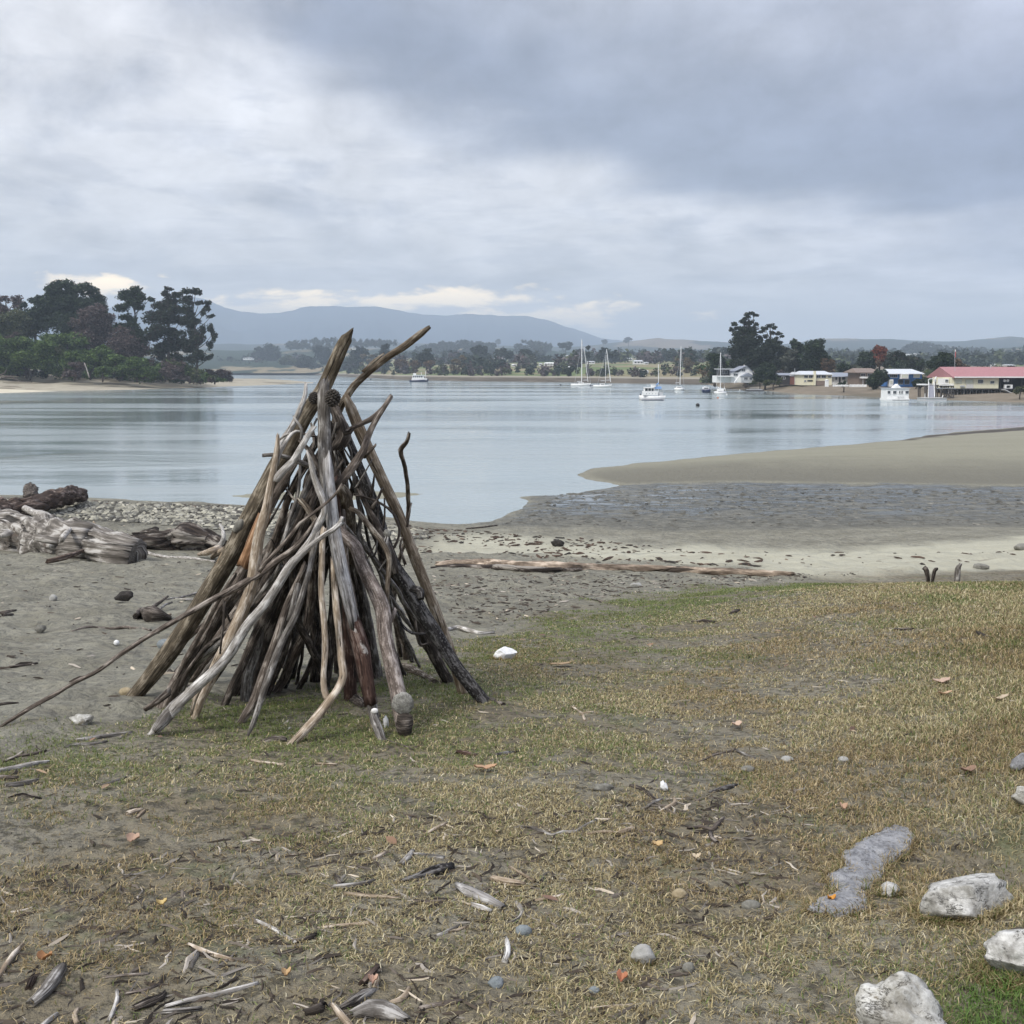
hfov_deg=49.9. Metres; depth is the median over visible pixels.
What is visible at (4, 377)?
driftwood snag
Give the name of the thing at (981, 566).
brown rock
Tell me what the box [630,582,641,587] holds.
stone chip
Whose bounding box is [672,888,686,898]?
yellow pebble
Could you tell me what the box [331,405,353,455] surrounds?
root chunk
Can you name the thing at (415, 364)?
broadleaf tree
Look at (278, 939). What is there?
wood litter
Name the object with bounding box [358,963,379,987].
sawn stick
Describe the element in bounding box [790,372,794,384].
shed
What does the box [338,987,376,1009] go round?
wood wedge
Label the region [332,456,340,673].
driftwood pole
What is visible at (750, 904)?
flat pebble
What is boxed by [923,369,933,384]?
palm tree
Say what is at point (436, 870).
bark branch
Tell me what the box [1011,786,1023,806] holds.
edge rock
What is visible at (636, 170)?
sky
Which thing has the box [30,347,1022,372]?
hills
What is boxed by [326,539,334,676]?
driftwood pole
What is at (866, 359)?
broadleaf tree
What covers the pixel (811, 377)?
cream house
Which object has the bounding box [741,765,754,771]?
green stone
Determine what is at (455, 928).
forked twig
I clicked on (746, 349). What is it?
eucalyptus tree
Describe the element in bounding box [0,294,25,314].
bare tree
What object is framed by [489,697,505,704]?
stick
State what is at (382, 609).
driftwood pole
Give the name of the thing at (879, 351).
autumn tree
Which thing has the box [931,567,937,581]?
wood prong
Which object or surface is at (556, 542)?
seaweed clump
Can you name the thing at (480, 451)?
water
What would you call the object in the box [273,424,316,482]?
driftwood pole
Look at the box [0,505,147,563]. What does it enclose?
stripped log
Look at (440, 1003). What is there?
dark ended stick
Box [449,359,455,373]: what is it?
poplar tree
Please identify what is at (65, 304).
pine tree
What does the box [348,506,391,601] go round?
driftwood pole
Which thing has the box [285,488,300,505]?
curved twig
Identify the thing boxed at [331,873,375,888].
rooty branch
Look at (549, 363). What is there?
hillside house
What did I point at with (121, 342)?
bare tree
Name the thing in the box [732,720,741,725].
dry leaf
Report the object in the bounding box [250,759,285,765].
pale stick
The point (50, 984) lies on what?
split wood
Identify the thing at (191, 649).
driftwood pole
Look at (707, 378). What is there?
garden growth
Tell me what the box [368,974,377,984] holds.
dry leaf
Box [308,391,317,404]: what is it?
pine cone
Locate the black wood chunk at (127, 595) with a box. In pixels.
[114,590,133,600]
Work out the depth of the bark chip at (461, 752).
5.71 m
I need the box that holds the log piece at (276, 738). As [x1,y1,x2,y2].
[261,735,286,741]
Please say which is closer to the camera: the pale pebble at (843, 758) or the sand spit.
the pale pebble at (843, 758)
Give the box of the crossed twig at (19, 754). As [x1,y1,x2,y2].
[3,749,46,762]
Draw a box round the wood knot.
[729,609,740,613]
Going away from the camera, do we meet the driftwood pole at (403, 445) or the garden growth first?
the driftwood pole at (403, 445)
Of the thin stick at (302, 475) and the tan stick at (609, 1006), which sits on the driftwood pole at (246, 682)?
the thin stick at (302, 475)
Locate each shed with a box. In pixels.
[773,373,790,384]
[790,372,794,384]
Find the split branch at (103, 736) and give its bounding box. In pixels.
[65,731,132,747]
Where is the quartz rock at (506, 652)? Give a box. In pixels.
[493,647,516,659]
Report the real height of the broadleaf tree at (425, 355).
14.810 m
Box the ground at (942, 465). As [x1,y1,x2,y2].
[0,427,1023,1023]
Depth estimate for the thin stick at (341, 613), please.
7.48 m
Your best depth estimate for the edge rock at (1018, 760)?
4.83 m
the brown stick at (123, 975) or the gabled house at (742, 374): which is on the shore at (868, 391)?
the gabled house at (742, 374)
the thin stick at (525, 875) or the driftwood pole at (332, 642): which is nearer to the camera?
the thin stick at (525, 875)
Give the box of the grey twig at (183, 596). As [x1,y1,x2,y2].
[166,592,196,600]
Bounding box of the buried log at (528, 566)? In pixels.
[430,558,795,576]
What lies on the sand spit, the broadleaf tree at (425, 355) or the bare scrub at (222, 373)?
the bare scrub at (222, 373)
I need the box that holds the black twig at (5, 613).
[0,609,16,615]
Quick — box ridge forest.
[284,336,1017,355]
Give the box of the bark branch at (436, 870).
[400,862,454,881]
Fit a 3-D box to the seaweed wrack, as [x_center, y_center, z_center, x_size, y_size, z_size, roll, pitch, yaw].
[-5.110,0.224,32.056,36.031,1.332,9.588,4,9,31]
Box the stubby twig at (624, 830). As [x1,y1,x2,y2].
[585,826,635,835]
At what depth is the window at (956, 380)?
194.60 m
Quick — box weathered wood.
[349,999,410,1023]
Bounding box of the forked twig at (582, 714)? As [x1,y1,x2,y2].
[571,706,593,720]
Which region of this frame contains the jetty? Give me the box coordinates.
[917,384,955,397]
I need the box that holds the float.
[917,395,946,400]
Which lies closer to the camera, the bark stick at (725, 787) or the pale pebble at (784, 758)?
the bark stick at (725, 787)
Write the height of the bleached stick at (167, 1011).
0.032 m
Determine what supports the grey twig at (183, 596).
on the ground at (942, 465)
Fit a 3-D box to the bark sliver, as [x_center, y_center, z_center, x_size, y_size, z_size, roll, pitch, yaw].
[-0.269,1.266,3.579,0.115,0.015,0.033,0,7,0]
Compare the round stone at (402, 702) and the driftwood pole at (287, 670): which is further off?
the driftwood pole at (287, 670)
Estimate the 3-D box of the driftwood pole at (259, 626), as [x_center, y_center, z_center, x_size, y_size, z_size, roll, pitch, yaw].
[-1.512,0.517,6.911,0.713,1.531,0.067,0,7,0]
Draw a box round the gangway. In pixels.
[928,379,934,397]
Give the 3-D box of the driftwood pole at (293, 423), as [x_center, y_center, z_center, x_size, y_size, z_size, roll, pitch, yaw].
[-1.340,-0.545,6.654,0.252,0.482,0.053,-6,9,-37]
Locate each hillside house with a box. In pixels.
[544,362,553,365]
[632,360,643,363]
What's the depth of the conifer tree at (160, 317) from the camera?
307.18 m
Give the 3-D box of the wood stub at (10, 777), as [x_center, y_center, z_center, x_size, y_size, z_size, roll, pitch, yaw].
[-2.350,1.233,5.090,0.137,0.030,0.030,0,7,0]
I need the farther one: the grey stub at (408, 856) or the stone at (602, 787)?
the stone at (602, 787)
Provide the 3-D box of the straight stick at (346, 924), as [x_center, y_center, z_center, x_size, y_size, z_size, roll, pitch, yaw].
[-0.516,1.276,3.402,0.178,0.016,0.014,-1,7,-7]
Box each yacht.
[571,339,590,385]
[593,349,611,386]
[714,353,725,393]
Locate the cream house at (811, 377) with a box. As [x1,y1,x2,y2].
[790,371,833,384]
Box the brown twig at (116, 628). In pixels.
[71,626,151,630]
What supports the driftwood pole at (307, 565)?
on the ground at (942, 465)
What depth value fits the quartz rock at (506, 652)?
9.27 m
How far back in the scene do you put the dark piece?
11.83 m
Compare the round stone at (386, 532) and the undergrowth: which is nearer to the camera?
the round stone at (386, 532)
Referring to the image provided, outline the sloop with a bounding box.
[674,351,684,389]
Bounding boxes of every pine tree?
[19,294,52,370]
[34,278,108,333]
[112,285,154,368]
[178,287,217,376]
[785,338,803,371]
[799,338,831,370]
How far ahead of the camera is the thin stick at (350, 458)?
6.86 m
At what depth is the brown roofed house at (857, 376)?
251.16 m
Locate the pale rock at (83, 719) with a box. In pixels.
[69,714,93,724]
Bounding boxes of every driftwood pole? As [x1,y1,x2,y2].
[0,517,316,726]
[126,328,353,696]
[143,464,297,710]
[147,516,343,734]
[155,572,236,707]
[173,511,289,672]
[178,563,282,695]
[178,590,268,694]
[189,425,333,681]
[190,433,279,719]
[214,485,313,683]
[220,477,320,705]
[228,325,430,684]
[233,473,318,695]
[237,561,306,723]
[240,464,317,701]
[246,530,319,735]
[251,586,288,694]
[257,482,342,572]
[261,435,317,564]
[262,453,308,468]
[266,555,308,695]
[269,502,311,644]
[272,499,320,692]
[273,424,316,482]
[278,430,299,465]
[280,382,307,446]
[282,421,332,667]
[289,566,330,689]
[292,476,357,678]
[295,450,327,554]
[296,497,326,530]
[298,439,319,478]
[310,519,326,682]
[317,377,379,722]
[322,451,356,630]
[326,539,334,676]
[330,407,489,702]
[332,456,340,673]
[334,453,338,471]
[334,459,343,476]
[334,475,356,700]
[336,431,402,656]
[337,485,356,586]
[338,454,382,676]
[339,460,359,681]
[341,526,408,730]
[342,393,466,693]
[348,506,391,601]
[356,487,398,574]
[368,529,453,682]
[391,432,411,659]
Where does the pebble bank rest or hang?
on the ground at (942, 465)
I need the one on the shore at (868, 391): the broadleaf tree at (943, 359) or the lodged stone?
the broadleaf tree at (943, 359)
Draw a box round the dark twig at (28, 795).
[8,793,41,798]
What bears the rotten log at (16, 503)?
on the ground at (942, 465)
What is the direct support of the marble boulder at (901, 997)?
on the ground at (942, 465)
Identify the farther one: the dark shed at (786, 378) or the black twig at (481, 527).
the dark shed at (786, 378)
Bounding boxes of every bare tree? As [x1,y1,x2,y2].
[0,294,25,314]
[67,302,118,375]
[105,325,150,369]
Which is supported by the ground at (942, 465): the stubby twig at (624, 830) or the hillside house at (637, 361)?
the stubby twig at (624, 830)
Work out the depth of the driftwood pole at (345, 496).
6.95 m
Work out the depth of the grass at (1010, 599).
4.90 m
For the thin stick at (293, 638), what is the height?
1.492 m
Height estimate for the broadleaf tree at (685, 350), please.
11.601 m
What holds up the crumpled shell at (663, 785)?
on the ground at (942, 465)
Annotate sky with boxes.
[0,0,1023,343]
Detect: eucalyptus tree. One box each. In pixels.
[727,311,764,387]
[755,323,786,370]
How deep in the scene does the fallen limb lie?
8.39 m
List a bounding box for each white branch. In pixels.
[148,551,215,562]
[447,625,494,633]
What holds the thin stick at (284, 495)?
on the ground at (942, 465)
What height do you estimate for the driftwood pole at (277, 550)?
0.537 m
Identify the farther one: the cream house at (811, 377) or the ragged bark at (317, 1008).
the cream house at (811, 377)
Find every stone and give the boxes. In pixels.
[119,687,130,694]
[157,639,166,647]
[233,519,243,532]
[383,529,390,536]
[383,715,388,727]
[392,692,413,713]
[488,976,503,988]
[515,925,531,936]
[591,783,613,790]
[682,962,694,973]
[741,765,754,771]
[880,881,899,896]
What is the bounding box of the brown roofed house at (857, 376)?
[843,368,874,384]
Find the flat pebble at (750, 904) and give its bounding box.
[741,900,760,909]
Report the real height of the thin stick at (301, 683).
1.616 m
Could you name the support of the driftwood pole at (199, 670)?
on the ground at (942, 465)
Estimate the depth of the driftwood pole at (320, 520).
6.38 m
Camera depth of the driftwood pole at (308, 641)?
7.44 m
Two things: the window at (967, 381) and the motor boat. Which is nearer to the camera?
the window at (967, 381)
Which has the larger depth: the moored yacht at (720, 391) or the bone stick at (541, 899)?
the moored yacht at (720, 391)
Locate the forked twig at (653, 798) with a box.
[629,784,676,812]
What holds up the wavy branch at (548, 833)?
on the ground at (942, 465)
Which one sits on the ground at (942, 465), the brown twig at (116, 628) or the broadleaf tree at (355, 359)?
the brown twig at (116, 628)
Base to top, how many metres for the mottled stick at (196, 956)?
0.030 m
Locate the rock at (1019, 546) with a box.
[1014,543,1023,549]
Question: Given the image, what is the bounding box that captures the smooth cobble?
[630,944,655,965]
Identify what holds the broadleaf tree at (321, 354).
on the shore at (521, 376)
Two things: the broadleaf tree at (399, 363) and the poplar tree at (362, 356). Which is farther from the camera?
the poplar tree at (362, 356)
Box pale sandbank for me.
[0,389,50,392]
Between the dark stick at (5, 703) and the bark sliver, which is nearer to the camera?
the bark sliver
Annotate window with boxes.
[954,379,961,382]
[965,379,973,383]
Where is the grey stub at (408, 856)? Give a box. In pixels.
[399,849,444,864]
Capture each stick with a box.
[0,702,18,705]
[0,760,51,771]
[0,942,24,976]
[5,778,38,786]
[8,662,37,667]
[41,1012,58,1023]
[100,776,126,785]
[101,972,149,978]
[106,989,119,1022]
[160,981,258,1014]
[187,942,234,968]
[189,546,278,639]
[196,524,324,679]
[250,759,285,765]
[256,919,317,943]
[267,442,317,527]
[270,451,317,574]
[279,418,317,551]
[283,521,324,666]
[284,550,318,688]
[290,536,327,588]
[294,565,318,684]
[296,520,325,688]
[297,422,337,635]
[306,524,328,681]
[315,762,337,765]
[317,921,371,928]
[327,443,333,690]
[330,1002,352,1023]
[333,450,364,544]
[335,394,392,488]
[335,435,380,522]
[337,450,413,662]
[338,458,357,606]
[338,586,342,677]
[339,517,418,621]
[341,509,406,675]
[342,891,401,899]
[347,444,373,572]
[355,531,425,651]
[355,544,377,678]
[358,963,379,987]
[364,540,420,667]
[372,851,386,859]
[418,998,464,1009]
[423,821,447,833]
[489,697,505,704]
[495,750,521,755]
[501,936,510,962]
[508,865,547,886]
[508,901,523,924]
[535,893,563,900]
[589,1003,632,1009]
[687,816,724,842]
[709,783,737,792]
[887,628,927,630]
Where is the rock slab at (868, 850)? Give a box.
[806,824,915,918]
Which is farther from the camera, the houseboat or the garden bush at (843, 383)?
the garden bush at (843, 383)
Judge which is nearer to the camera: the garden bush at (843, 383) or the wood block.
the wood block
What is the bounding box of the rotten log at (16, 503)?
[0,496,47,515]
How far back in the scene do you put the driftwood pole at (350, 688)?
7.22 m
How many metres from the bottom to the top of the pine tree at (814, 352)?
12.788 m
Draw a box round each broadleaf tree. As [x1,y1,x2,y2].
[0,307,38,340]
[249,343,281,360]
[279,355,296,364]
[294,354,322,367]
[312,345,331,364]
[342,346,369,368]
[378,343,389,354]
[393,358,408,371]
[409,360,420,372]
[415,348,435,367]
[423,360,434,367]
[469,345,489,358]
[494,348,513,359]
[501,367,512,374]
[518,349,531,354]
[557,341,572,354]
[563,366,575,371]
[585,345,590,363]
[595,347,613,364]
[623,337,632,349]
[678,348,692,355]
[706,352,726,386]
[708,347,729,356]
[778,345,798,372]
[818,358,835,371]
[836,362,850,371]
[850,365,861,368]
[855,351,876,368]
[880,350,914,368]
[905,355,924,370]
[926,352,956,370]
[954,358,966,366]
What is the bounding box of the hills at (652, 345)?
[105,336,1023,352]
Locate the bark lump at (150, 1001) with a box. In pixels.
[132,990,166,1011]
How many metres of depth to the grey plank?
3.57 m
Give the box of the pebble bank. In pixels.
[0,496,427,541]
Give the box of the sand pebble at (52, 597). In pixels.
[49,594,57,600]
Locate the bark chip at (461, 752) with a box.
[456,750,476,755]
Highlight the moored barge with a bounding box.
[745,389,763,390]
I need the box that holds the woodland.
[217,345,1023,376]
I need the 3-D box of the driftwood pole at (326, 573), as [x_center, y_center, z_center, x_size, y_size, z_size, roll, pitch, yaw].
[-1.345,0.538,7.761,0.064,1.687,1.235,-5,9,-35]
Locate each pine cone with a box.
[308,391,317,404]
[324,388,340,406]
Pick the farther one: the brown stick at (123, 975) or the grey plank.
the grey plank
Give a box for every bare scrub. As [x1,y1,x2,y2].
[61,361,86,380]
[158,361,190,381]
[183,369,233,384]
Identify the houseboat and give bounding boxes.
[880,384,909,399]
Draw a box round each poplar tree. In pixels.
[359,354,366,368]
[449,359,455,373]
[454,358,461,372]
[459,355,466,367]
[674,358,681,372]
[682,357,694,372]
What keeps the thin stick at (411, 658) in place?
on the ground at (942, 465)
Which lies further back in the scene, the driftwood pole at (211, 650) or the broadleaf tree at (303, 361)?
the broadleaf tree at (303, 361)
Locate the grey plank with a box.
[455,882,506,911]
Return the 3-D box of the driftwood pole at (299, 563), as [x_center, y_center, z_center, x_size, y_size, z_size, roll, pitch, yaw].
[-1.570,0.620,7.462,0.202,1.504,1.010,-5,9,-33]
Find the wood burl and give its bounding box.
[349,694,366,707]
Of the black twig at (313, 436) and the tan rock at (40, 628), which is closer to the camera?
the black twig at (313, 436)
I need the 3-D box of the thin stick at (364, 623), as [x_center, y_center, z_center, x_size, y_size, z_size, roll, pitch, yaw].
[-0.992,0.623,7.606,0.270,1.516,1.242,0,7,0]
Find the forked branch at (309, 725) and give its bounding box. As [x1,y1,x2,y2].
[287,526,346,744]
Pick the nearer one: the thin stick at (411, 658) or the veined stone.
the veined stone
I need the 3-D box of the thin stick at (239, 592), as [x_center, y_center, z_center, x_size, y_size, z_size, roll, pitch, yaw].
[-1.929,0.592,7.684,2.010,1.534,0.076,6,9,37]
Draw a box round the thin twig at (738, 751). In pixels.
[699,748,756,761]
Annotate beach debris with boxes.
[0,520,855,722]
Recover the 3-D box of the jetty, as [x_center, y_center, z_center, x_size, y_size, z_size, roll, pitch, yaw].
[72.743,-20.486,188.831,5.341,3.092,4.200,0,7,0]
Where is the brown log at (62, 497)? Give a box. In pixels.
[21,485,87,510]
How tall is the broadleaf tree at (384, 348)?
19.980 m
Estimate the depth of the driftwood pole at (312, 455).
6.57 m
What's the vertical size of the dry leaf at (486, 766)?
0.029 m
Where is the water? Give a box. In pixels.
[0,374,1023,523]
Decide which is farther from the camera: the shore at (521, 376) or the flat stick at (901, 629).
the shore at (521, 376)
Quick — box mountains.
[9,297,622,346]
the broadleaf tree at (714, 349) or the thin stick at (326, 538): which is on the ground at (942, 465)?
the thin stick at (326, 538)
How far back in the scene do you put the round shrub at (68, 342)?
311.40 m
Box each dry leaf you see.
[37,950,51,959]
[126,833,139,841]
[156,898,166,904]
[282,967,290,975]
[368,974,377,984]
[474,763,496,768]
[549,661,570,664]
[617,969,627,981]
[652,840,662,845]
[691,852,700,858]
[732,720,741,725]
[827,894,835,899]
[840,802,847,808]
[933,677,950,682]
[960,765,975,771]
[992,694,1008,699]
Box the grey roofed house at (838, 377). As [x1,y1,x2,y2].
[829,372,847,383]
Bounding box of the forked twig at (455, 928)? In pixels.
[434,924,467,936]
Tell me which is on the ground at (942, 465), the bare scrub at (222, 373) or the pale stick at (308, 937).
the pale stick at (308, 937)
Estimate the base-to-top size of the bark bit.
0.055 m
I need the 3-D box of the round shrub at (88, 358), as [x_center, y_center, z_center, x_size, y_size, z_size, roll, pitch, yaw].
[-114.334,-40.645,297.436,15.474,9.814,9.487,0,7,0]
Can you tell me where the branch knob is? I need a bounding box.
[384,536,391,554]
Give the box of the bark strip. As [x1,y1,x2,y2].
[72,1007,79,1023]
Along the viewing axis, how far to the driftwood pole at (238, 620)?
6.52 m
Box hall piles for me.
[927,387,1014,394]
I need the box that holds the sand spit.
[0,373,312,390]
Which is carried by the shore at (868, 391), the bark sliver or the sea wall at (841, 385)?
the sea wall at (841, 385)
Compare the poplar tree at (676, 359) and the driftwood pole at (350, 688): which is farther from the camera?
the poplar tree at (676, 359)
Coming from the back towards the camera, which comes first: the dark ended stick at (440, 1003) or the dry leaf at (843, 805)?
the dry leaf at (843, 805)
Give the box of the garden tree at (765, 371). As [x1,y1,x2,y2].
[752,362,777,389]
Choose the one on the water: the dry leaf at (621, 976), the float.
the float
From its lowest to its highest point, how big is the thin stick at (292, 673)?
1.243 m
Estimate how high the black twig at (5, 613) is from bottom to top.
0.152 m
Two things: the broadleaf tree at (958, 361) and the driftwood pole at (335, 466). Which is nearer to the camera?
the driftwood pole at (335, 466)
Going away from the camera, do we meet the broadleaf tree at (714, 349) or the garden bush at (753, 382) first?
the garden bush at (753, 382)
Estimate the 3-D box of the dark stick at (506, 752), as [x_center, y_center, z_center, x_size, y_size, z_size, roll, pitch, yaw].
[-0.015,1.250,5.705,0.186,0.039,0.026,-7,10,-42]
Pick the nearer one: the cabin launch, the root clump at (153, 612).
the root clump at (153, 612)
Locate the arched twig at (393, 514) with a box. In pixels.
[353,493,400,549]
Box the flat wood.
[489,875,526,886]
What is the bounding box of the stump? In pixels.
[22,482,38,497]
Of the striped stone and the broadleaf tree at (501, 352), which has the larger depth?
the broadleaf tree at (501, 352)
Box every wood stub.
[0,775,18,780]
[396,713,412,736]
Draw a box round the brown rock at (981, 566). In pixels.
[973,563,988,569]
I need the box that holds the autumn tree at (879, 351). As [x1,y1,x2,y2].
[870,345,888,370]
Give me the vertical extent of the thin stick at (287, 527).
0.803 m
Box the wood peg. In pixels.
[370,711,385,740]
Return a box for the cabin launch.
[639,364,665,400]
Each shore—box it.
[231,355,1023,384]
[708,366,1023,402]
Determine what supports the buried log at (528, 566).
on the ground at (942, 465)
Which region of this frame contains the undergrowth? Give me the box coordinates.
[0,338,227,384]
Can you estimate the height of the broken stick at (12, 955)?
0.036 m
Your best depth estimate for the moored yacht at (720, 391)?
230.35 m
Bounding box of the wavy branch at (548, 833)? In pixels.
[516,818,610,835]
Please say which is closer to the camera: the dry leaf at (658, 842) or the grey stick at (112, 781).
the dry leaf at (658, 842)
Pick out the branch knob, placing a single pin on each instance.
(386, 539)
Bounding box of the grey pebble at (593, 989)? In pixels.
[589,986,599,993]
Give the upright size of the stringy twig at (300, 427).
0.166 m
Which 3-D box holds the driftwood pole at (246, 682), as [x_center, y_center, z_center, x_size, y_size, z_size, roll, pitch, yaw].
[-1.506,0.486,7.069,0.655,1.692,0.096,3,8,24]
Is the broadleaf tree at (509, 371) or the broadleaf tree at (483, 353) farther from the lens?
the broadleaf tree at (483, 353)
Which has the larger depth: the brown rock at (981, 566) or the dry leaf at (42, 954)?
the brown rock at (981, 566)
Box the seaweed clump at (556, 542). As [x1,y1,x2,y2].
[551,539,564,546]
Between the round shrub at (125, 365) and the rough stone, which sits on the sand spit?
the round shrub at (125, 365)
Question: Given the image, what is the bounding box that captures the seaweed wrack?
[7,498,1015,566]
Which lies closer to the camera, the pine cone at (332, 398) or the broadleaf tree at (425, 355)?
the pine cone at (332, 398)
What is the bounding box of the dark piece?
[691,619,715,622]
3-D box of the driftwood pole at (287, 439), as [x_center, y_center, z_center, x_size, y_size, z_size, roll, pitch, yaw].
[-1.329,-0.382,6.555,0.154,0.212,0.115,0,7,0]
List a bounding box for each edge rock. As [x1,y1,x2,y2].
[1010,753,1023,770]
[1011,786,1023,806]
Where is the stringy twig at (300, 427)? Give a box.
[292,415,302,439]
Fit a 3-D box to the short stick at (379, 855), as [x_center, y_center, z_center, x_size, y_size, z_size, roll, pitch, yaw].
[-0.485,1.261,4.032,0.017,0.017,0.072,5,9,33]
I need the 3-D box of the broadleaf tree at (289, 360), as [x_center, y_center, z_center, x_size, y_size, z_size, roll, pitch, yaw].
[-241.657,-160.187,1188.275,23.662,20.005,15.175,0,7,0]
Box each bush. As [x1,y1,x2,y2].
[93,366,111,381]
[749,379,760,388]
[763,378,782,389]
[836,380,848,391]
[865,369,889,389]
[911,378,922,388]
[1012,386,1023,398]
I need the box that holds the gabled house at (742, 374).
[712,365,754,382]
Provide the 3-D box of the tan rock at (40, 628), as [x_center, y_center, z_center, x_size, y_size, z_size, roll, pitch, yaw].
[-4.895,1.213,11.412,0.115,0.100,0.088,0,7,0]
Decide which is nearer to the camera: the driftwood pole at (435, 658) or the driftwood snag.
the driftwood pole at (435, 658)
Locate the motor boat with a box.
[701,387,710,392]
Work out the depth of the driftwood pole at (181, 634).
7.05 m
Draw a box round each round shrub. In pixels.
[0,335,63,379]
[38,331,92,368]
[58,344,114,379]
[106,353,161,381]
[920,370,930,384]
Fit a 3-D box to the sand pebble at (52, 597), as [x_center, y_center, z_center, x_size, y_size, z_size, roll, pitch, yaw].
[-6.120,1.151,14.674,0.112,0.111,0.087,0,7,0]
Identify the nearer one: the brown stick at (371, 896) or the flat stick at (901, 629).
the brown stick at (371, 896)
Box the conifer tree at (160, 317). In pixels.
[140,286,186,361]
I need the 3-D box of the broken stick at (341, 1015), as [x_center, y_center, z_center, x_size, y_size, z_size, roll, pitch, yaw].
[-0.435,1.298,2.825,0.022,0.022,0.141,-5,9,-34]
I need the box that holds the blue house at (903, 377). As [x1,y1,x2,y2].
[881,369,923,386]
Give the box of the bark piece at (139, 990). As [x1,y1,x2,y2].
[124,984,158,994]
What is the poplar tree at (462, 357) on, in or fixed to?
on the shore at (521, 376)
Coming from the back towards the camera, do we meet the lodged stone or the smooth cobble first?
the lodged stone
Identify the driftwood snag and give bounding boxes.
[1,376,31,382]
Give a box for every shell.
[371,708,377,713]
[660,781,667,790]
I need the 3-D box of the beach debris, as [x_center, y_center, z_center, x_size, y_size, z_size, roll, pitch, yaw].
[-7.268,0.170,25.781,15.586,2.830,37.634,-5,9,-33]
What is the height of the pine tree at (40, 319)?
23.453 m
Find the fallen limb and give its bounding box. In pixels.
[402,663,437,682]
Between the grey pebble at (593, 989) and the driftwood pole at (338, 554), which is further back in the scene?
the driftwood pole at (338, 554)
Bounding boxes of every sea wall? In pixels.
[833,384,848,386]
[849,384,866,386]
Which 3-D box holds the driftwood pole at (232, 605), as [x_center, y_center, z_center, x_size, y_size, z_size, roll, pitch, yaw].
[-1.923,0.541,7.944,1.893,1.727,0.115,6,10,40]
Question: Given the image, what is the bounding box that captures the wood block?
[125,808,145,818]
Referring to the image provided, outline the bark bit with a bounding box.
[975,631,991,637]
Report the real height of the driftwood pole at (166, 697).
1.673 m
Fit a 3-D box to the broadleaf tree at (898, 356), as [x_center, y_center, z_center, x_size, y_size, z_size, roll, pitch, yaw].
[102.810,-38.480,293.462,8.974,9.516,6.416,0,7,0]
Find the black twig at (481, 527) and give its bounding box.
[465,525,497,528]
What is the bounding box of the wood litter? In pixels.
[0,575,1023,1023]
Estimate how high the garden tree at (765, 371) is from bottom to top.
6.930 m
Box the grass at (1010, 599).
[0,579,1023,1023]
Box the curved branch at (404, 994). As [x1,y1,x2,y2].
[389,986,410,1002]
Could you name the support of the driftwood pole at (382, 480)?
on the ground at (942, 465)
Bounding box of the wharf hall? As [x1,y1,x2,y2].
[927,364,1023,387]
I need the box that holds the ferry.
[409,371,428,381]
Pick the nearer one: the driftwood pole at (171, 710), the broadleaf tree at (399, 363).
the driftwood pole at (171, 710)
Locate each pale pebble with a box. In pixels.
[781,756,793,761]
[838,756,848,761]
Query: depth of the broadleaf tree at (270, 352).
1357.90 m
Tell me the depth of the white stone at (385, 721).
6.39 m
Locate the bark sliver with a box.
[413,899,446,903]
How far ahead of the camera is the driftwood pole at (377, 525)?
6.95 m
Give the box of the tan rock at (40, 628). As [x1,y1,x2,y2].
[35,625,45,632]
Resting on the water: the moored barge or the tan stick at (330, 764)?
the moored barge
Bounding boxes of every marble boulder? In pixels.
[855,971,946,1023]
[919,873,1013,919]
[983,929,1023,974]
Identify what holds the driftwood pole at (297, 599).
on the ground at (942, 465)
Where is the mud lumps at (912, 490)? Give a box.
[506,487,1023,527]
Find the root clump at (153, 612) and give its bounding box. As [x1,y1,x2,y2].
[132,595,172,621]
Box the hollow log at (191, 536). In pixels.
[130,522,226,558]
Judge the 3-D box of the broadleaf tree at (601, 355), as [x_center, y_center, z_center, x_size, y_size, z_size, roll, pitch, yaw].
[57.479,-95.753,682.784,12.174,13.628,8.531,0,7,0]
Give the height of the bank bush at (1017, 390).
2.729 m
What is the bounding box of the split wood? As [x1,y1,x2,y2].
[25,962,66,1006]
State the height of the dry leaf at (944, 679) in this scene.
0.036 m
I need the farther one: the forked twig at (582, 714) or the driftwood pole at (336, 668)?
the driftwood pole at (336, 668)
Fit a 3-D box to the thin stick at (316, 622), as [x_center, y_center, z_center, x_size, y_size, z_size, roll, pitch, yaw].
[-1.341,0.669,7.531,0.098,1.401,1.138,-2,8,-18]
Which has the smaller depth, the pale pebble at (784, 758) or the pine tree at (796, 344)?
the pale pebble at (784, 758)
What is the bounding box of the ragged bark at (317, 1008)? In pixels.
[302,998,327,1015]
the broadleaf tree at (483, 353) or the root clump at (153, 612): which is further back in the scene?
the broadleaf tree at (483, 353)
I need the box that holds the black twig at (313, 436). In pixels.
[303,422,316,451]
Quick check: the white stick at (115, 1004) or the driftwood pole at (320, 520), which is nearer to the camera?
the white stick at (115, 1004)
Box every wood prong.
[922,566,929,581]
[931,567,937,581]
[954,563,961,581]
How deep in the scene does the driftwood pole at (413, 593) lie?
7.13 m
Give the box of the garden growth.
[696,354,1014,385]

